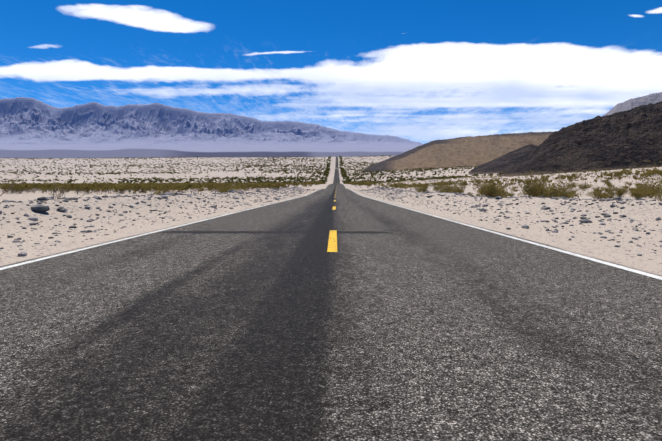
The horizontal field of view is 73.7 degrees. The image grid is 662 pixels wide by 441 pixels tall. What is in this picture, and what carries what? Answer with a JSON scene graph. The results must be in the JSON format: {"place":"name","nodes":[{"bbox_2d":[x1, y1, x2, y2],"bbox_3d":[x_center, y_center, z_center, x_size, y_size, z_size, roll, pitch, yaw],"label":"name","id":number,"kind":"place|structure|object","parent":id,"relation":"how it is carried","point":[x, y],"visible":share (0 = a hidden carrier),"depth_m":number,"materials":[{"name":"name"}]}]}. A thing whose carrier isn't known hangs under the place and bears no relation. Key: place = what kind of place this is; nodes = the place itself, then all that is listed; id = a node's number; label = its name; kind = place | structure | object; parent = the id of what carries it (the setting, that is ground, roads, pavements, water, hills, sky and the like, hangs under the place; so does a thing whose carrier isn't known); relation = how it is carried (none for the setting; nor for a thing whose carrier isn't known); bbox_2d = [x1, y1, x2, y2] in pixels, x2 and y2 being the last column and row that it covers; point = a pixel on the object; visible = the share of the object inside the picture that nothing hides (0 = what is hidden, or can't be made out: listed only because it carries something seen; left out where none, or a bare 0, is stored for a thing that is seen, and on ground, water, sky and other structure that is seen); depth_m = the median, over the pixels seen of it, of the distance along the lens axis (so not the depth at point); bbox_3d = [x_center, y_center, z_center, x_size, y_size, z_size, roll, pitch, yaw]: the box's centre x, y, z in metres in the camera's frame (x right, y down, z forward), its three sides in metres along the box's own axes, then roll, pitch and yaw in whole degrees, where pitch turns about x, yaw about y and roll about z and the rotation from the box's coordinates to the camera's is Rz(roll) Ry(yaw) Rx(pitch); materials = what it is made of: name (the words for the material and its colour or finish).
{"place":"outdoors","nodes":[
{"label":"outdoors","id":0,"kind":"place"},
{"bbox_2d":[0,97,422,157],"bbox_3d":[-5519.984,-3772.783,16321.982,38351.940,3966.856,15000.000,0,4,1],"label":"mountain range","id":1,"kind":"structure","parent":0,"point":[32,128],"depth_m":18231.78,"materials":[{"name":"grey stone"}]},
{"bbox_2d":[0,157,661,440],"bbox_3d":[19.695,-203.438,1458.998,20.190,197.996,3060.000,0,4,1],"label":"road","id":2,"kind":"structure","parent":0,"point":[276,321],"depth_m":2.60,"materials":[{"name":"grey asphalt"}]},
{"bbox_2d":[0,161,661,279],"bbox_3d":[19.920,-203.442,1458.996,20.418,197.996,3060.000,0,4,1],"label":"road markings","id":3,"kind":"structure","parent":2,"relation":"on","point":[332,244],"depth_m":6.68,"materials":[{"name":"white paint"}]},
{"bbox_2d":[0,3,661,143],"bbox_3d":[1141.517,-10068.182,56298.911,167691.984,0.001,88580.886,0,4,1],"label":"cloud","id":4,"kind":"structure","parent":0,"point":[576,81],"depth_m":24302.90,"materials":[{"name":"white"}]},
{"bbox_2d":[0,156,661,273],"bbox_3d":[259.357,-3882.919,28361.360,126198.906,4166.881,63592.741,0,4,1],"label":"ground","id":5,"kind":"structure","parent":0,"point":[647,214],"depth_m":16.61,"materials":[{"name":"beige sand"}]},
{"bbox_2d":[0,173,101,200],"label":"bare bushes","id":6,"kind":"object","parent":5,"relation":"on","point":[12,181],"visible":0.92,"depth_m":23.73,"materials":[{"name":"brown plant"}]},
{"bbox_2d":[0,155,505,184],"bbox_3d":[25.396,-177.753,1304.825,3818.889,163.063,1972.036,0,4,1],"label":"bushes","id":7,"kind":"object","parent":5,"relation":"on","point":[343,173],"visible":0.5,"depth_m":637.37,"materials":[{"name":"green plant"}]},
{"bbox_2d":[31,192,565,211],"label":"rocks","id":8,"kind":"object","parent":5,"relation":"on","point":[38,207],"visible":0.38,"depth_m":11.90,"materials":[{"name":"grey stone"}]},
{"bbox_2d":[0,166,661,194],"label":"bushes","id":9,"kind":"object","parent":5,"relation":"on","point":[19,188],"visible":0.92,"depth_m":102.59,"materials":[{"name":"green plant"}]},
{"bbox_2d":[0,186,661,258],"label":"stones","id":10,"kind":"object","parent":5,"relation":"on","point":[214,206],"visible":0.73,"depth_m":15.65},
{"bbox_2d":[154,171,660,199],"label":"bushes","id":11,"kind":"object","parent":5,"relation":"on","point":[536,189],"visible":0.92,"depth_m":34.90,"materials":[{"name":"green plant"}]},
{"bbox_2d":[631,160,661,200],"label":"bushes","id":12,"kind":"object","parent":5,"relation":"on","point":[657,192],"visible":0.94,"depth_m":18.28,"materials":[{"name":"green plant"}]},
{"bbox_2d":[0,0,661,142],"label":"sky","id":13,"kind":"structure","parent":0,"point":[340,30],"materials":[{"name":"blue"}]},
{"bbox_2d":[363,132,552,171],"bbox_3d":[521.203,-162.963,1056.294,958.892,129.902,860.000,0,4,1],"label":"tan hill","id":14,"kind":"structure","parent":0,"point":[469,151],"depth_m":780.14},
{"bbox_2d":[468,144,537,174],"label":"hill","id":15,"kind":"structure","parent":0,"point":[507,161],"depth_m":451.97,"materials":[{"name":"stone"}]},
{"bbox_2d":[500,101,661,176],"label":"dark hill","id":16,"kind":"structure","parent":0,"point":[631,138],"depth_m":265.98,"materials":[{"name":"black stone"}]},
{"bbox_2d":[604,92,661,115],"bbox_3d":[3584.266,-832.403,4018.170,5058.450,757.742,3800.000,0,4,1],"label":"mountain","id":17,"kind":"structure","parent":0,"point":[652,98],"depth_m":3383.50,"materials":[{"name":"grey stone"}]}
]}

